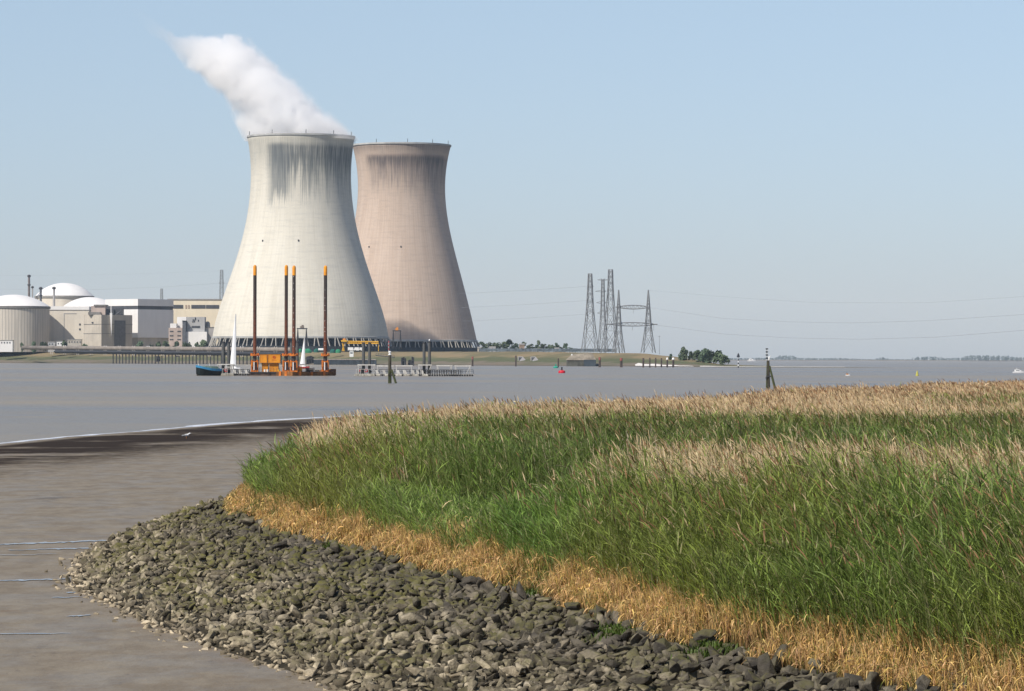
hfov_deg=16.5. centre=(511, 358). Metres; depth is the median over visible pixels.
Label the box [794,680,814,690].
stone
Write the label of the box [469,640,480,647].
stone
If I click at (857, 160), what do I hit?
sky
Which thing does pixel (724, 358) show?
bush
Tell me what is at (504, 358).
bank
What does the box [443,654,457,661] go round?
stone
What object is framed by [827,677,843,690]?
stone
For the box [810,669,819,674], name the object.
stone
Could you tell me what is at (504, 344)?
tree
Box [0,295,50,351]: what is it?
reactor building
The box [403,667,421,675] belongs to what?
stone
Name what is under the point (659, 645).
stone
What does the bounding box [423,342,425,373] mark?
mooring pile
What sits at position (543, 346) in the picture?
tree
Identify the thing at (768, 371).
marker post
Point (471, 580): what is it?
stone
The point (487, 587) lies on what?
stone
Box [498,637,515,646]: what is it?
stone
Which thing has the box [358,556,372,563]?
stone
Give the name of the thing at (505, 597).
stone
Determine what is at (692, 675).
stone
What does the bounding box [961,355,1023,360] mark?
distant wood
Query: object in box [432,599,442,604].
stone
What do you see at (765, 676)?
stone
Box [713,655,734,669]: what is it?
stone
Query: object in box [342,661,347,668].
stone
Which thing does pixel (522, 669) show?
stone
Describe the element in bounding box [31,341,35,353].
bush
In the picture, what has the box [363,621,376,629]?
stone
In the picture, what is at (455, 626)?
stone
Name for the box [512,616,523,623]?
stone
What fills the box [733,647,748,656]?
stone
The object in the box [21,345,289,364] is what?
pier on piles
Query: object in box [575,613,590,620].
stone
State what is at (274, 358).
container
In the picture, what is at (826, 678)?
stone
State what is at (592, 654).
stone
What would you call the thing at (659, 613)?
dry grass
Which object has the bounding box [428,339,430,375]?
mooring pile
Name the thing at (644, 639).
stone
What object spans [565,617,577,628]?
stone
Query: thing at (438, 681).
stone
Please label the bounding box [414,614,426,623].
stone
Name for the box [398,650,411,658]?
stone
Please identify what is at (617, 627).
green weeds
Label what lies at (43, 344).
bush
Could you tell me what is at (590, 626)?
stone
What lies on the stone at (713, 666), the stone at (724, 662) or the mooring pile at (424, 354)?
the stone at (724, 662)
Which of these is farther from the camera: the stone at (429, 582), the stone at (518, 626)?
the stone at (429, 582)
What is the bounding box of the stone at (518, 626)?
[514,621,526,632]
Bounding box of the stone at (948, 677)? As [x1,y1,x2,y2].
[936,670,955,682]
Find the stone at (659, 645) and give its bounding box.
[653,638,671,654]
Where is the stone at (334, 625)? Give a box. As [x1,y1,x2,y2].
[330,623,339,629]
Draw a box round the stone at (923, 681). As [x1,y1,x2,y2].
[916,674,930,689]
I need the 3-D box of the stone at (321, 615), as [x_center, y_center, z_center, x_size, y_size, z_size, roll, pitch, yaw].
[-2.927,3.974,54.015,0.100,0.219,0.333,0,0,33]
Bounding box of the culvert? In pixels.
[518,356,524,360]
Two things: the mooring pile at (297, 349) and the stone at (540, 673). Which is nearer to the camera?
the stone at (540, 673)
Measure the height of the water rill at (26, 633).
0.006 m
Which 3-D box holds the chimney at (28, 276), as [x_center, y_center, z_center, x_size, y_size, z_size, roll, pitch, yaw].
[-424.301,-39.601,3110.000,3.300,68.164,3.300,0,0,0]
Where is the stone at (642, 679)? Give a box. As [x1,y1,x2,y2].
[627,674,651,684]
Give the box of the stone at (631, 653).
[626,648,640,658]
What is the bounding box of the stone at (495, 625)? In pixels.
[487,623,501,630]
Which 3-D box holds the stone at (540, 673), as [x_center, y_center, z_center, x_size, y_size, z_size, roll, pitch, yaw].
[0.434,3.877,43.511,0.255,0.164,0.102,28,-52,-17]
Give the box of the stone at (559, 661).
[553,657,574,665]
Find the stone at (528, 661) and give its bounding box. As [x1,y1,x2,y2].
[522,659,532,663]
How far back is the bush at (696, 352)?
2068.56 m
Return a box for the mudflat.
[0,406,530,690]
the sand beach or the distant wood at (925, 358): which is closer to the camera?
the sand beach
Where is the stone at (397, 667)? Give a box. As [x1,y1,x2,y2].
[393,665,403,671]
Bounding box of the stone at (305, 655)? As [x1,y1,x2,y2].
[299,650,315,660]
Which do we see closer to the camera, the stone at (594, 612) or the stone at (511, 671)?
the stone at (511, 671)
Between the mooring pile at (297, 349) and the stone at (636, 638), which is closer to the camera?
the stone at (636, 638)
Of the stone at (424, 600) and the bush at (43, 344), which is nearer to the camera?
the stone at (424, 600)
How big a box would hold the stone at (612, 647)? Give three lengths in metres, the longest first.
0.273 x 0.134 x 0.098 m
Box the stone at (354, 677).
[346,673,361,682]
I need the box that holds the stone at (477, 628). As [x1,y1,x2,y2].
[471,625,482,633]
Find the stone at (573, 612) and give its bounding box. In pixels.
[564,609,581,617]
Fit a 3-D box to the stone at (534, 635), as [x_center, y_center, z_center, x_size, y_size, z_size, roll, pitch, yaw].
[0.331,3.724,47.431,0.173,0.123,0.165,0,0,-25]
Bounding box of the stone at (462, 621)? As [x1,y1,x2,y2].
[456,619,469,624]
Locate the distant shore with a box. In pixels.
[730,360,1023,360]
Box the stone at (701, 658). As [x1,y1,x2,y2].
[698,652,703,663]
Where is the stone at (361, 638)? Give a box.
[356,634,365,641]
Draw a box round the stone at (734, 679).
[729,675,742,689]
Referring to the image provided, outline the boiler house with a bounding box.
[177,317,206,346]
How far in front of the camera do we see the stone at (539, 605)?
51.01 m
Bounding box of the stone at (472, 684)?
[467,679,478,690]
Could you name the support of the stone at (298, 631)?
on the rocks
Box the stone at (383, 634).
[378,630,386,638]
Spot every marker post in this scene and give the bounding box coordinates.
[388,351,396,382]
[766,348,775,388]
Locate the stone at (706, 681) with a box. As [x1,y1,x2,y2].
[698,675,714,686]
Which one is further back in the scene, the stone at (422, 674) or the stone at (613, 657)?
the stone at (422, 674)
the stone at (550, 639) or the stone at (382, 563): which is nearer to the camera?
the stone at (550, 639)
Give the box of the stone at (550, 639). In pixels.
[545,636,558,643]
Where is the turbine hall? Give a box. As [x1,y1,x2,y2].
[105,299,173,346]
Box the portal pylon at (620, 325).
[606,290,657,352]
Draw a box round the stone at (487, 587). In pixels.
[480,580,494,593]
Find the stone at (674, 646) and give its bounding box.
[667,643,678,651]
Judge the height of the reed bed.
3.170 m
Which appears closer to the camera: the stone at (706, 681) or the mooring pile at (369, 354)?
the stone at (706, 681)
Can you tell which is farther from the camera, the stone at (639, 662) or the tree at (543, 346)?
the tree at (543, 346)
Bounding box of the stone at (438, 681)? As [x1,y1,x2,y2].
[434,676,447,688]
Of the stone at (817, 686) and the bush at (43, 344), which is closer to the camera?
the stone at (817, 686)
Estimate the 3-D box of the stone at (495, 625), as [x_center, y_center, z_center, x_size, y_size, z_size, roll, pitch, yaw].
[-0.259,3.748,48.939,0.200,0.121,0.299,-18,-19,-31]
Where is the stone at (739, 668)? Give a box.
[734,663,748,671]
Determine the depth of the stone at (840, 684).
38.11 m
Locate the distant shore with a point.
(876, 360)
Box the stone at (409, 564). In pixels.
[404,561,419,568]
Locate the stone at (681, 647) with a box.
[676,643,689,653]
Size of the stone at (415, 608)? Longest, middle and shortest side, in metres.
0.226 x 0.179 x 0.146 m
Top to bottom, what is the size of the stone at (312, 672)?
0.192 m
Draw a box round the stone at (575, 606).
[564,602,579,610]
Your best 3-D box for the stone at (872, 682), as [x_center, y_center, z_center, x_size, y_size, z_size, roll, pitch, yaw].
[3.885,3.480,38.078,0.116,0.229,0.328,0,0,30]
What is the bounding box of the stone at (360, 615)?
[348,612,369,621]
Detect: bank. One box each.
[0,351,869,367]
[701,366,756,366]
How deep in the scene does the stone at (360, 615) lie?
53.04 m
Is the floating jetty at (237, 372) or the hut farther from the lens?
the hut
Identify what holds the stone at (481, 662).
on the rocks
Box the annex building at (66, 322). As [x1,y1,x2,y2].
[50,306,90,345]
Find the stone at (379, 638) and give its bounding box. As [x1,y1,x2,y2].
[371,637,383,645]
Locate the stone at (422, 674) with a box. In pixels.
[408,672,424,678]
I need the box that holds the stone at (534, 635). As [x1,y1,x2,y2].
[531,632,538,639]
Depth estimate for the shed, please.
2906.00 m
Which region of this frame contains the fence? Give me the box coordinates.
[479,348,616,352]
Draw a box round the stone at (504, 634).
[496,631,512,641]
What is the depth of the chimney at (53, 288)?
3009.07 m
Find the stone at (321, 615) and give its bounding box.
[314,612,327,619]
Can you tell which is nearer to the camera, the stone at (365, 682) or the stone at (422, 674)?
the stone at (422, 674)
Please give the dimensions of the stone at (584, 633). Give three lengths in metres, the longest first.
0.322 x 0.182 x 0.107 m
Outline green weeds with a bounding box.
[317,542,894,683]
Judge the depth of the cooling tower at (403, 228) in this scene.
2962.27 m
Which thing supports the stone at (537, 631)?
on the rocks
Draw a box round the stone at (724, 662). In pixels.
[716,656,730,670]
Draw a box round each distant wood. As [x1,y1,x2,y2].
[729,355,914,359]
[912,356,961,359]
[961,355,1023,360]
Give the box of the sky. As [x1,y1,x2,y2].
[0,0,1023,359]
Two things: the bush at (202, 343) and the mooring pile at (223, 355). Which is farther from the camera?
the bush at (202, 343)
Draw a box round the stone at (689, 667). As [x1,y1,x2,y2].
[682,662,700,672]
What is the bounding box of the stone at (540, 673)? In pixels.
[538,666,553,675]
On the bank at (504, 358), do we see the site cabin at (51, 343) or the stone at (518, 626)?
the site cabin at (51, 343)
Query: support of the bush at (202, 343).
on the bank at (504, 358)
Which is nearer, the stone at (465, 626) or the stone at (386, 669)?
the stone at (386, 669)
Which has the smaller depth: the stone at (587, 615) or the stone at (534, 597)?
the stone at (587, 615)
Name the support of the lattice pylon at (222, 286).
on the bank at (504, 358)
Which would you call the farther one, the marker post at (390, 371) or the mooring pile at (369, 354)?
the mooring pile at (369, 354)
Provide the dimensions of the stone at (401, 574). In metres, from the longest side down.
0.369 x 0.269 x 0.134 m
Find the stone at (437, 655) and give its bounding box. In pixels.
[432,649,441,664]
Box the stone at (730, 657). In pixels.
[712,656,732,660]
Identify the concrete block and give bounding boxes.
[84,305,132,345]
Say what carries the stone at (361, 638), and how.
on the rocks
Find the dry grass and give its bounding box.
[222,479,1023,690]
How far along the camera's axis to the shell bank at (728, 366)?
1956.60 m
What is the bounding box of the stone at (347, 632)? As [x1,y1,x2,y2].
[342,625,354,639]
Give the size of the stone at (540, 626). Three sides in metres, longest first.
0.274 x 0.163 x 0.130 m
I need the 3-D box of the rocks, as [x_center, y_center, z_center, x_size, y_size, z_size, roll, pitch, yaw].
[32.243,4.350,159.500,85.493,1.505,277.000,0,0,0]
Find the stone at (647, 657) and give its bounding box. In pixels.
[644,654,655,660]
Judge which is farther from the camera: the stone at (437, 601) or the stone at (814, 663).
the stone at (437, 601)
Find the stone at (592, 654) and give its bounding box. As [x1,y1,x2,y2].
[579,649,602,659]
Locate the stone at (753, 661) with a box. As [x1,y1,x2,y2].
[748,657,777,670]
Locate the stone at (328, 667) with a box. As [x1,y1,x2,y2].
[323,658,332,672]
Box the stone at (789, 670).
[784,665,797,675]
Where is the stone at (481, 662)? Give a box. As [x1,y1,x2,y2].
[475,657,490,668]
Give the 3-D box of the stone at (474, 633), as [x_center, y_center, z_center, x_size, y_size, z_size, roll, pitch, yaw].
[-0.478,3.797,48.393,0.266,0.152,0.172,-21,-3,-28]
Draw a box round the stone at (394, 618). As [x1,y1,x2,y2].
[388,617,398,625]
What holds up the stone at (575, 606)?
on the stone at (573, 612)
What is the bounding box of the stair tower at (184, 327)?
[182,320,186,346]
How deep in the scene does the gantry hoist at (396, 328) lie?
2697.40 m
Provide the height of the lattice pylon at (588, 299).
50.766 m
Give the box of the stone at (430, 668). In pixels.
[425,667,432,679]
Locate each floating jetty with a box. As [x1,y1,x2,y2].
[217,364,250,375]
[354,364,474,375]
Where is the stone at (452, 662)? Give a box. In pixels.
[448,659,459,669]
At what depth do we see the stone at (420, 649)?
47.60 m
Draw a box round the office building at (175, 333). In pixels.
[169,323,181,346]
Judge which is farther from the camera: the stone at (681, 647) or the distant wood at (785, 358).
the distant wood at (785, 358)
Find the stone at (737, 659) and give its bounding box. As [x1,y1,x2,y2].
[732,656,742,664]
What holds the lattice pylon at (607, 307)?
on the bank at (504, 358)
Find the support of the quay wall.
attached to the bank at (504, 358)
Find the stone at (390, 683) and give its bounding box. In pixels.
[384,679,395,687]
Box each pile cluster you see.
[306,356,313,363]
[401,357,405,364]
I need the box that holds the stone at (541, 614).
[537,611,548,618]
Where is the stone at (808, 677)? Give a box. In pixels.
[786,674,811,680]
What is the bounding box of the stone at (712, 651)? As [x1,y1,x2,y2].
[708,645,721,655]
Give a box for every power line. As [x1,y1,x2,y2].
[651,290,1023,302]
[654,308,1023,322]
[659,325,1021,338]
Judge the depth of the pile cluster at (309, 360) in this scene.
2458.91 m
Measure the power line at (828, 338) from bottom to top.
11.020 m
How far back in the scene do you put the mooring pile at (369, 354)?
898.93 m
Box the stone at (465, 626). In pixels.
[459,624,468,628]
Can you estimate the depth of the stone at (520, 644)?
46.36 m
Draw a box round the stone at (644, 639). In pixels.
[640,636,650,643]
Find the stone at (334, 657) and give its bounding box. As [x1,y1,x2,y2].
[329,652,339,664]
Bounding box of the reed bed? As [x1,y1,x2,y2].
[233,378,1023,680]
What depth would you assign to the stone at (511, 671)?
43.87 m
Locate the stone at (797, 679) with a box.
[794,678,813,681]
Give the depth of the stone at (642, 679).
40.63 m
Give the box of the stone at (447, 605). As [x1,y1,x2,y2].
[443,601,453,608]
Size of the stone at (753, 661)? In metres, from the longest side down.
0.385 x 0.168 x 0.163 m
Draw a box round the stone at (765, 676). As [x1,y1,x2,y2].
[761,673,777,681]
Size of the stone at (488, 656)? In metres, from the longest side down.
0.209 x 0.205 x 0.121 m
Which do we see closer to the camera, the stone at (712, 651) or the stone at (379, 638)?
the stone at (712, 651)
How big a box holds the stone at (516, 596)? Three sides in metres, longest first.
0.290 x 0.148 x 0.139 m
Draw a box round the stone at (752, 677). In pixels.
[745,668,764,687]
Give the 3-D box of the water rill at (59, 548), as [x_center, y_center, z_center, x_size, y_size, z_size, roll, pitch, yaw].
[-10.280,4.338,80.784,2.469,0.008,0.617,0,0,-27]
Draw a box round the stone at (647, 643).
[642,639,651,648]
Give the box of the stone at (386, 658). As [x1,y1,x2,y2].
[383,654,397,664]
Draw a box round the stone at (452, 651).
[441,648,456,657]
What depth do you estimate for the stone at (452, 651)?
46.99 m
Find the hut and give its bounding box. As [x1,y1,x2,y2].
[519,343,524,348]
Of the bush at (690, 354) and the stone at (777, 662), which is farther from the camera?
the bush at (690, 354)
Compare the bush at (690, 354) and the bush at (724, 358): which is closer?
the bush at (724, 358)
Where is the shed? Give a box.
[205,321,215,345]
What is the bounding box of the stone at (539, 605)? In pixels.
[532,601,548,607]
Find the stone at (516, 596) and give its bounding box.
[512,593,527,600]
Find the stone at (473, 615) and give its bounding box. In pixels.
[471,611,481,618]
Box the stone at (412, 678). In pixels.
[409,674,420,681]
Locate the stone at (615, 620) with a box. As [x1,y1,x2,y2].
[613,611,621,624]
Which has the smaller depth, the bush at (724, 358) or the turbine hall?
the bush at (724, 358)
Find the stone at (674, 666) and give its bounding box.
[669,660,680,673]
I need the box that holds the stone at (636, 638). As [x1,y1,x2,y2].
[630,633,642,645]
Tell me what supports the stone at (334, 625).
on the rocks
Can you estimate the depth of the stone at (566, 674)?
42.72 m
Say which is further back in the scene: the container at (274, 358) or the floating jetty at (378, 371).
the container at (274, 358)
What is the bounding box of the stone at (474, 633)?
[470,631,486,640]
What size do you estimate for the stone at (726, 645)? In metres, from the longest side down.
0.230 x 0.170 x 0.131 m
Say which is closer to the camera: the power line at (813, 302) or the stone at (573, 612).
the stone at (573, 612)
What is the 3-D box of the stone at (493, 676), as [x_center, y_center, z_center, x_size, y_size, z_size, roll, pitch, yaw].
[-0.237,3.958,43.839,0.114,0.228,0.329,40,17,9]
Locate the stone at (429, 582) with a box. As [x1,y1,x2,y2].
[424,579,440,585]
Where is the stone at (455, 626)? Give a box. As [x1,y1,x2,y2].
[452,622,461,634]
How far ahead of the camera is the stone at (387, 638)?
49.59 m
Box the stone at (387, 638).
[384,635,392,645]
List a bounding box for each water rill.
[0,540,105,544]
[0,578,70,580]
[0,633,53,633]
[26,548,90,549]
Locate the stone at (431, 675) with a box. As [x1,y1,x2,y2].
[427,671,437,682]
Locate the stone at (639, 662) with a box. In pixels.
[631,655,646,671]
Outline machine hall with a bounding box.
[168,299,221,344]
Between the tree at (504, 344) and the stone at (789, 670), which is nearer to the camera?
the stone at (789, 670)
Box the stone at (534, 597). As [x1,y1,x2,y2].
[531,596,543,600]
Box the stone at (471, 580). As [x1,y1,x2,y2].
[461,576,478,584]
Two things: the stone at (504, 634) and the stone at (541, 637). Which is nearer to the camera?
the stone at (541, 637)
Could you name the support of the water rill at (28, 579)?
on the mudflat
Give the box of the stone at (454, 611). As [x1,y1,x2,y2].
[443,609,457,617]
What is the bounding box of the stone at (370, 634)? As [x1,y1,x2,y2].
[366,631,374,638]
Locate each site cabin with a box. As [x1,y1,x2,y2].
[0,340,13,351]
[48,341,55,351]
[67,339,81,345]
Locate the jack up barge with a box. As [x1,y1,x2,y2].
[248,265,335,375]
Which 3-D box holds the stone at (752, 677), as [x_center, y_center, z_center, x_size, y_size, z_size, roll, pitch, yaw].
[2.712,3.591,39.693,0.321,0.122,0.188,41,-18,24]
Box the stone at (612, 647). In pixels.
[607,644,619,651]
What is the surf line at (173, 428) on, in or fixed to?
on the water
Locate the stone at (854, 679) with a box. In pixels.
[844,673,863,686]
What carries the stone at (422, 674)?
on the rocks
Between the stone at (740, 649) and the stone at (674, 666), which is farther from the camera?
the stone at (740, 649)
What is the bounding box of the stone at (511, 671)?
[501,665,518,676]
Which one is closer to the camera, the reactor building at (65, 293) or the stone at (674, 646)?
the stone at (674, 646)
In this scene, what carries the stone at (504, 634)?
on the rocks
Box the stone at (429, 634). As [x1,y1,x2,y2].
[425,627,433,638]
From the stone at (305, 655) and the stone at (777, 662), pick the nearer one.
the stone at (777, 662)
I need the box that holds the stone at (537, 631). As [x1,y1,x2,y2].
[531,628,542,634]
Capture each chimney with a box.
[27,275,30,296]
[39,287,42,300]
[52,287,55,305]
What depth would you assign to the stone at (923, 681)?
37.00 m
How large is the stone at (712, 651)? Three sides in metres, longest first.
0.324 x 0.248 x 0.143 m
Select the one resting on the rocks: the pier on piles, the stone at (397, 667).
the stone at (397, 667)
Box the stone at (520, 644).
[513,641,528,648]
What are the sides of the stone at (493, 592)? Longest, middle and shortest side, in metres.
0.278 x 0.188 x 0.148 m
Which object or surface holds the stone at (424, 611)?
on the rocks
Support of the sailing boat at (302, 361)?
on the water
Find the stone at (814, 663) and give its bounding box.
[808,658,824,668]
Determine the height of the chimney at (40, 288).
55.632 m
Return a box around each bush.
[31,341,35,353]
[40,342,48,351]
[135,340,143,345]
[162,341,169,346]
[182,342,191,346]
[199,339,208,346]
[688,351,695,359]
[693,350,700,361]
[698,348,711,362]
[705,350,717,363]
[712,350,723,364]
[719,354,729,364]
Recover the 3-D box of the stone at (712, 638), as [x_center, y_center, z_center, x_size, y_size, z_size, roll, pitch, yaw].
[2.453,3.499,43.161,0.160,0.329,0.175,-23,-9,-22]
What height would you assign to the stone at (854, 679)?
0.148 m
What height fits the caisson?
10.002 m
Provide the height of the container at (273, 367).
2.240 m
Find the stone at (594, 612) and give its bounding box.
[593,606,596,618]
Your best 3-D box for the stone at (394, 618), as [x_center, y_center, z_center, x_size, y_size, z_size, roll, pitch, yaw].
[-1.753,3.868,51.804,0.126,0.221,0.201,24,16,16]
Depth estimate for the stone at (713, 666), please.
41.03 m
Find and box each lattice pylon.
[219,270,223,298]
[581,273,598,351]
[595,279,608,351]
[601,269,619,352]
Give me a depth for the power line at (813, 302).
2041.54 m
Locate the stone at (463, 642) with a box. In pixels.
[457,639,469,647]
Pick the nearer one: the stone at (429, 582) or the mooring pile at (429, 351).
the stone at (429, 582)
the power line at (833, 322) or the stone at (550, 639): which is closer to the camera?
the stone at (550, 639)
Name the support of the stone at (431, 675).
on the rocks
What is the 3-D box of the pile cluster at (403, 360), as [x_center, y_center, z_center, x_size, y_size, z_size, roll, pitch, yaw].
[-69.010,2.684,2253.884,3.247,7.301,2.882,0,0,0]
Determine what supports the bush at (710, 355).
on the bank at (504, 358)
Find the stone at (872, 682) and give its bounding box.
[864,671,880,690]
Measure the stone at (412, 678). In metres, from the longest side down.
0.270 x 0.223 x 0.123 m
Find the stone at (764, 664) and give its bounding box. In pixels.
[757,652,776,677]
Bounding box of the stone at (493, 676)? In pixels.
[485,673,498,681]
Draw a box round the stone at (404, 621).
[400,619,412,624]
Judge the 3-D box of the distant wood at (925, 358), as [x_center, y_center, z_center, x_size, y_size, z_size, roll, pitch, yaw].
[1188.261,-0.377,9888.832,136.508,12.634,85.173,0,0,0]
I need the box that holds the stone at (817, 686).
[814,679,824,690]
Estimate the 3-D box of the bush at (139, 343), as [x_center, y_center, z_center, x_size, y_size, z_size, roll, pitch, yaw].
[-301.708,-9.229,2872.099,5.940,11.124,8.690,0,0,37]
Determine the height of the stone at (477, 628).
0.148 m
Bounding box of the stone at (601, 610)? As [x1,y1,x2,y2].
[596,605,607,614]
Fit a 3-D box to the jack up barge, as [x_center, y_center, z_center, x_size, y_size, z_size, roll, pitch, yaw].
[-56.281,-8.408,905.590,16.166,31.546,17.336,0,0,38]
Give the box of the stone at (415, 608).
[410,606,421,610]
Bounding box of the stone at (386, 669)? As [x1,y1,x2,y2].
[382,665,390,674]
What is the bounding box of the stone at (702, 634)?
[693,629,716,640]
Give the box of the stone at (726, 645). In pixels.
[722,643,737,652]
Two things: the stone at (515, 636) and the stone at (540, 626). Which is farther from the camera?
the stone at (540, 626)
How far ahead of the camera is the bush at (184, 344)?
2870.94 m
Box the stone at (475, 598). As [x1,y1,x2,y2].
[470,594,482,604]
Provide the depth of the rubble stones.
55.04 m
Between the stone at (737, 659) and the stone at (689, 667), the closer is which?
the stone at (689, 667)
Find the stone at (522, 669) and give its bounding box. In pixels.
[518,666,528,674]
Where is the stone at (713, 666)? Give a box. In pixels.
[709,663,723,674]
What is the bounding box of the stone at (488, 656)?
[484,652,492,659]
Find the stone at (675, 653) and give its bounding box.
[668,651,686,659]
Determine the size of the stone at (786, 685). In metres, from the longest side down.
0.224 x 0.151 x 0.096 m
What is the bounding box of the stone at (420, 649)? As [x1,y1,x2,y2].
[414,643,425,654]
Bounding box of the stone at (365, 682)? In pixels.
[362,678,373,685]
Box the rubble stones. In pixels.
[44,494,958,690]
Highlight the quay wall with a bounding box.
[313,359,376,364]
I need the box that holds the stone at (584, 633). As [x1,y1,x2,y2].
[581,630,593,637]
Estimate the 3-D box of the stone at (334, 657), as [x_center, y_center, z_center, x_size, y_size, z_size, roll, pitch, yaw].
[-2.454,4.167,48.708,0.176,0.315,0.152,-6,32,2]
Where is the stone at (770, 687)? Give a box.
[764,683,776,690]
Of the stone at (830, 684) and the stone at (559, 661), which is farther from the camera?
the stone at (559, 661)
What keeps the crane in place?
on the bank at (504, 358)
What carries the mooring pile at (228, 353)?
in the water
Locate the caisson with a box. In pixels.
[566,353,595,365]
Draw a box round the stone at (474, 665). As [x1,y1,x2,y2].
[469,661,482,671]
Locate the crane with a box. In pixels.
[341,338,378,350]
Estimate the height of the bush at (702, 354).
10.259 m
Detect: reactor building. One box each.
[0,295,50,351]
[34,283,93,305]
[64,297,104,306]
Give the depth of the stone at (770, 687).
39.20 m
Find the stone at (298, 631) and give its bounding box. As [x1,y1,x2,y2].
[294,629,303,636]
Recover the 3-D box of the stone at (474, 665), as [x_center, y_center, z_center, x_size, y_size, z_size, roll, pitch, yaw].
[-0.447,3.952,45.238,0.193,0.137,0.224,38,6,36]
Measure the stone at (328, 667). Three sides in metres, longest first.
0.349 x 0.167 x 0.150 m
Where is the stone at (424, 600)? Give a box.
[418,596,427,603]
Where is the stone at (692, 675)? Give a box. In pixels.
[680,670,696,681]
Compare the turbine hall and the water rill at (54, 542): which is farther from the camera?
the turbine hall
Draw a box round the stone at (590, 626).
[584,622,598,631]
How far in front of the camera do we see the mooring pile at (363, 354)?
898.89 m
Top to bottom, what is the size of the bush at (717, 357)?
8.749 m
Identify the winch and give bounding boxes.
[305,367,318,371]
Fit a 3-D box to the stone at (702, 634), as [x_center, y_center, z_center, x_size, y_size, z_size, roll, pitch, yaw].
[2.352,3.360,43.139,0.308,0.102,0.153,-9,40,9]
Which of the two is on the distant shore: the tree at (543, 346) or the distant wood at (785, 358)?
the distant wood at (785, 358)
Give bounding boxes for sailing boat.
[230,314,239,369]
[299,338,308,368]
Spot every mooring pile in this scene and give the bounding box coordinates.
[222,341,224,372]
[227,342,230,372]
[290,341,291,359]
[296,341,298,368]
[362,342,365,373]
[368,342,370,373]
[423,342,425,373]
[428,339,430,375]
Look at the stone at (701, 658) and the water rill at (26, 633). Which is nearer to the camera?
the stone at (701, 658)
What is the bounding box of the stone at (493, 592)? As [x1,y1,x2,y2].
[486,589,497,596]
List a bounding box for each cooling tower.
[204,130,396,351]
[353,139,479,351]
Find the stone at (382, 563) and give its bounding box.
[375,561,389,569]
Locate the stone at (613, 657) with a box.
[608,651,628,658]
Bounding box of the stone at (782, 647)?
[772,644,787,660]
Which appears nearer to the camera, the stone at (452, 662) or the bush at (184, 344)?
the stone at (452, 662)
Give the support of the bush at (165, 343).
on the bank at (504, 358)
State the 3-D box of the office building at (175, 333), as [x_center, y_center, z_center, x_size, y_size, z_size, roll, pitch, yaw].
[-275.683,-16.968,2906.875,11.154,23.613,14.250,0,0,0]
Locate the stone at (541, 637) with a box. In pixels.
[537,633,548,642]
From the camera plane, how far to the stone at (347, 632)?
50.78 m
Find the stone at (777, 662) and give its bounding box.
[771,656,784,672]
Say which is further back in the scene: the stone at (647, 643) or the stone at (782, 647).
the stone at (647, 643)
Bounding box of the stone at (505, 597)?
[500,590,511,603]
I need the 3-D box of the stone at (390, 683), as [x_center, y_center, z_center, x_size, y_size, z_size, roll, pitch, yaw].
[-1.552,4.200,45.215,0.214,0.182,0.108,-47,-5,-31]
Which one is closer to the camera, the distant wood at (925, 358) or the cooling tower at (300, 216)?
the cooling tower at (300, 216)
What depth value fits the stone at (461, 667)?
45.34 m
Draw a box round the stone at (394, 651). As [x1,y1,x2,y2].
[391,648,401,654]
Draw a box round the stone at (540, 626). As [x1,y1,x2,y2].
[534,624,546,628]
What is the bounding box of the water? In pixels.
[0,361,1023,442]
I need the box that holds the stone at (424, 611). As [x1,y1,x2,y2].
[416,606,429,615]
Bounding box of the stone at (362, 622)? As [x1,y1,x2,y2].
[355,618,370,629]
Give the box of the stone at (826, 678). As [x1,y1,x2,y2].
[819,672,836,683]
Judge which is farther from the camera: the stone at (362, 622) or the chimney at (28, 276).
the chimney at (28, 276)
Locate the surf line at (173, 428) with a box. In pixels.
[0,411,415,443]
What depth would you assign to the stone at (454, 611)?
51.65 m
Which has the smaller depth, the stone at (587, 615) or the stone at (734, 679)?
the stone at (734, 679)
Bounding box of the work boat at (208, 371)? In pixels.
[196,364,221,375]
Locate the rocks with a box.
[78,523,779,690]
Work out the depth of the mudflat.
86.69 m
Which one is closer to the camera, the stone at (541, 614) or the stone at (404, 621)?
the stone at (541, 614)
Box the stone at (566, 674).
[561,673,573,679]
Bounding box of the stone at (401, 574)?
[395,569,409,578]
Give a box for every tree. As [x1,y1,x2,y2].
[500,341,509,347]
[506,339,514,348]
[540,344,547,348]
[680,347,688,359]
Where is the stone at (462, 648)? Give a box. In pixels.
[458,644,476,651]
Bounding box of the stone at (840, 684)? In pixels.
[832,677,849,690]
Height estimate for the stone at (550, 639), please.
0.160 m
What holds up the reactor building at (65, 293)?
on the bank at (504, 358)
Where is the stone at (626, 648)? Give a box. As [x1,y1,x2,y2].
[617,645,639,651]
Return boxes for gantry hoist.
[296,325,307,348]
[392,327,401,348]
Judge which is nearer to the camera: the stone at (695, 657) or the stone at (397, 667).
the stone at (695, 657)
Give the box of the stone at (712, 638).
[707,636,719,645]
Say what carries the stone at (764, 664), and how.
on the rocks
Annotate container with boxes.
[260,354,267,362]
[262,363,268,371]
[268,354,280,362]
[269,363,278,371]
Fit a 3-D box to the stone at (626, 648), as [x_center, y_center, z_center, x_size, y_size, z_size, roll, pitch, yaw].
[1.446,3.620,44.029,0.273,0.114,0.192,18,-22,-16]
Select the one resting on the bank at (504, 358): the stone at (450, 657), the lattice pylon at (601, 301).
the lattice pylon at (601, 301)
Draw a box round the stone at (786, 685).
[775,680,793,690]
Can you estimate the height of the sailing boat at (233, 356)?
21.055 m
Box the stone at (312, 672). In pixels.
[303,668,317,676]
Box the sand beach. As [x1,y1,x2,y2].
[635,363,678,365]
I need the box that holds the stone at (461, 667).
[456,663,469,671]
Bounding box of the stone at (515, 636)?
[510,633,520,640]
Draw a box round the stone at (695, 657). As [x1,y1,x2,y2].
[687,653,698,662]

